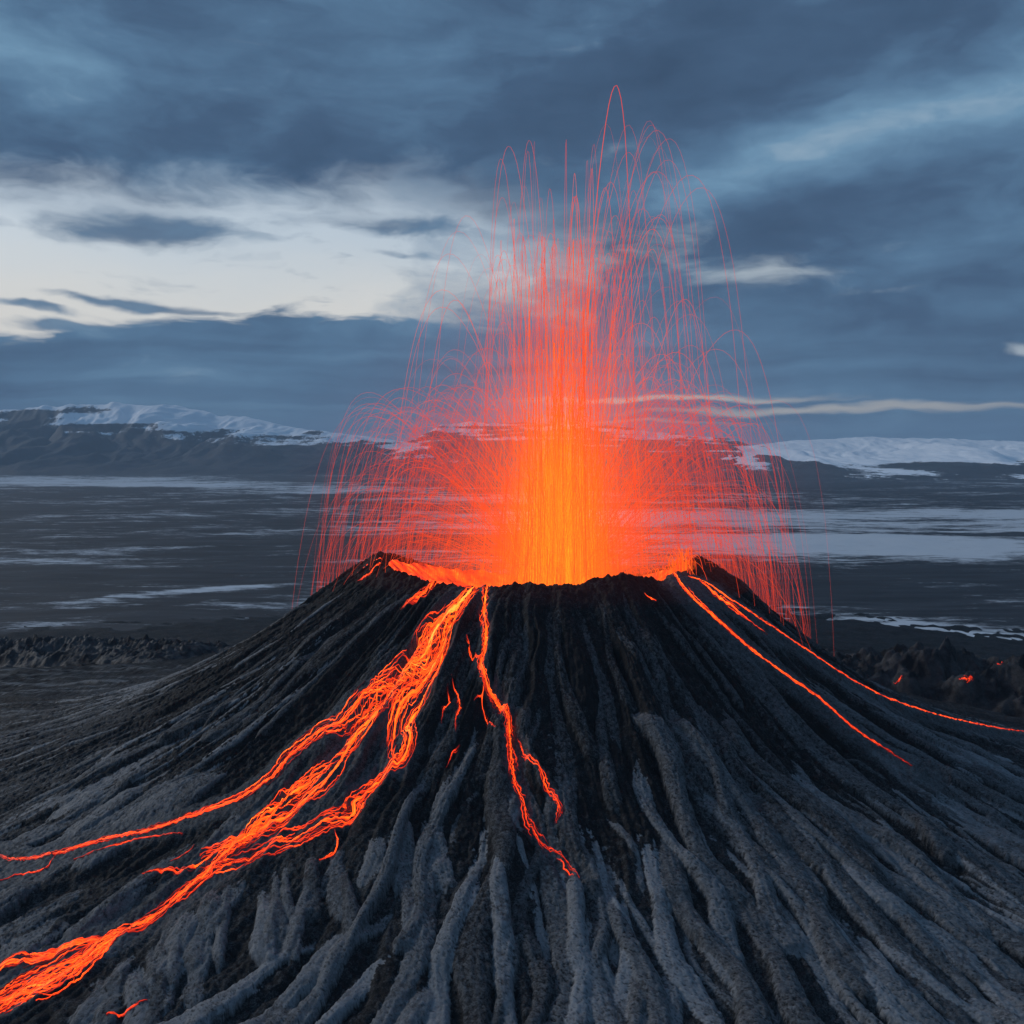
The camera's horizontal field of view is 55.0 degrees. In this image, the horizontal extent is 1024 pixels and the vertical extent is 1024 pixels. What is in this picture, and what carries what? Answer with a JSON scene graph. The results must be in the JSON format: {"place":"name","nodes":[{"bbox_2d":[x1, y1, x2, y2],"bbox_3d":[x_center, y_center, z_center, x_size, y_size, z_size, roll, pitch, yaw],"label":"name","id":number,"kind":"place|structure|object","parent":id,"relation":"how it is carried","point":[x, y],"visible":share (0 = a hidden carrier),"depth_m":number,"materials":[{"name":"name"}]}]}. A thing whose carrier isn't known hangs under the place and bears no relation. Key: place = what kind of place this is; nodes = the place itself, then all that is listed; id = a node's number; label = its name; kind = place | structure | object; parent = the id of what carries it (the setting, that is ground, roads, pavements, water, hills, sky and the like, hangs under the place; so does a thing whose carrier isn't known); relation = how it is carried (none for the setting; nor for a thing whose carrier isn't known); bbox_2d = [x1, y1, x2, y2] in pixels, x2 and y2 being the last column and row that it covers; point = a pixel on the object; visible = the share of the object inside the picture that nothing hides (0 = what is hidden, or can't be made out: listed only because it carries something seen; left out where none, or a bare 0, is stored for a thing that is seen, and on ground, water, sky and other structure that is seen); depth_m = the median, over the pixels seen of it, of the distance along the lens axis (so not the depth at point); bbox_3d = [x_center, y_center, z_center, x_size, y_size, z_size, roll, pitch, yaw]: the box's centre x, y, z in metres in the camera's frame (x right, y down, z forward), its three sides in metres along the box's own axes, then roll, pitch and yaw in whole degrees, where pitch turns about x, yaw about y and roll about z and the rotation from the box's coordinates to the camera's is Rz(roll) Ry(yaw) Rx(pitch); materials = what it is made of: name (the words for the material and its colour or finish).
{"place":"outdoors","nodes":[
{"label":"outdoors","id":0,"kind":"place"},
{"bbox_2d":[0,402,497,476],"bbox_3d":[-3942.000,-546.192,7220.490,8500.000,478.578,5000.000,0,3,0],"label":"mountain","id":1,"kind":"structure","parent":0,"point":[114,438],"depth_m":5882.71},
{"bbox_2d":[0,551,1023,1023],"bbox_3d":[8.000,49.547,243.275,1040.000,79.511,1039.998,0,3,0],"label":"volcano","id":2,"kind":"structure","parent":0,"point":[738,833],"depth_m":159.70},
{"bbox_2d":[0,633,232,667],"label":"lava ridge","id":3,"kind":"structure","parent":2,"relation":"on","point":[34,651],"depth_m":414.43,"materials":[{"name":"black stone"}]},
{"bbox_2d":[106,999,146,1017],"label":"lava trickle","id":4,"kind":"object","parent":2,"relation":"on","point":[129,1008],"visible":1,"depth_m":124.09,"materials":[{"name":"orange liquid"}]},
{"bbox_2d":[0,586,479,1013],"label":"lava flow","id":5,"kind":"object","parent":2,"relation":"on","point":[39,982],"visible":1,"depth_m":161.30,"materials":[{"name":"orange liquid"}]},
{"bbox_2d":[357,558,380,580],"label":"lava trickle","id":6,"kind":"object","parent":2,"relation":"on","point":[369,574],"visible":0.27,"depth_m":225.83,"materials":[{"name":"orange liquid"}]},
{"bbox_2d":[400,580,436,609],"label":"lava trickle","id":7,"kind":"object","parent":2,"relation":"on","point":[415,597],"visible":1,"depth_m":205.60,"materials":[{"name":"orange liquid"}]},
{"bbox_2d":[441,674,460,767],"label":"lava trickle","id":8,"kind":"object","parent":2,"relation":"on","point":[458,709],"visible":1,"depth_m":175.49,"materials":[{"name":"orange liquid"}]},
{"bbox_2d":[466,585,578,876],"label":"lava flow","id":9,"kind":"object","parent":2,"relation":"on","point":[500,708],"visible":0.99,"depth_m":170.45,"materials":[{"name":"orange liquid"}]},
{"bbox_2d":[389,560,669,588],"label":"lava lake","id":10,"kind":"structure","parent":2,"relation":"on","point":[394,565],"depth_m":263.41,"materials":[{"name":"orange liquid"}]},
{"bbox_2d":[292,85,833,646],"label":"lava fountain","id":11,"kind":"object","parent":10,"relation":"on","point":[558,543],"visible":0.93,"depth_m":242.23,"materials":[{"name":"orange liquid"}]},
{"bbox_2d":[647,546,706,580],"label":"lava spout","id":12,"kind":"object","parent":10,"relation":"on","point":[682,566],"visible":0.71,"depth_m":219.69,"materials":[{"name":"orange liquid"}]},
{"bbox_2d":[646,573,911,765],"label":"lava flow","id":13,"kind":"object","parent":2,"relation":"on","point":[715,617],"visible":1,"depth_m":198.62,"materials":[{"name":"orange"}]},
{"bbox_2d":[689,576,1023,731],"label":"lava flow","id":14,"kind":"object","parent":2,"relation":"on","point":[727,602],"visible":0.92,"depth_m":214.71,"materials":[{"name":"orange"}]},
{"bbox_2d":[0,473,1023,639],"bbox_3d":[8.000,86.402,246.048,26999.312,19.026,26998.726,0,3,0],"label":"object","id":15,"kind":"structure","parent":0,"point":[82,552],"depth_m":1125.81,"materials":[{"name":"grey soil"}]},
{"bbox_2d":[825,636,1023,717],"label":"lava ridge","id":16,"kind":"structure","parent":15,"relation":"on","point":[930,673],"depth_m":304.36,"materials":[{"name":"black stone"}]},
{"bbox_2d":[959,674,972,682],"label":"ember vent","id":17,"kind":"object","parent":16,"relation":"on","point":[969,677],"visible":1,"depth_m":297.45,"materials":[{"name":"orange"}]},
{"bbox_2d":[0,0,1023,444],"label":"sky","id":18,"kind":"structure","parent":0,"point":[239,208],"materials":[{"name":"blue"}]},
{"bbox_2d":[383,421,788,475],"bbox_3d":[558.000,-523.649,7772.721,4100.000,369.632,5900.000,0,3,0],"label":"mountain","id":19,"kind":"structure","parent":0,"point":[694,457],"depth_m":6361.38,"materials":[{"name":"grey stone"}]},
{"bbox_2d":[696,437,1023,479],"bbox_3d":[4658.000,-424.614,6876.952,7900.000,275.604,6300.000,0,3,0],"label":"glacier","id":20,"kind":"object","parent":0,"point":[901,458],"visible":0.69,"depth_m":5270.06,"materials":[{"name":"ice"},{"name":"snow"}]}
]}

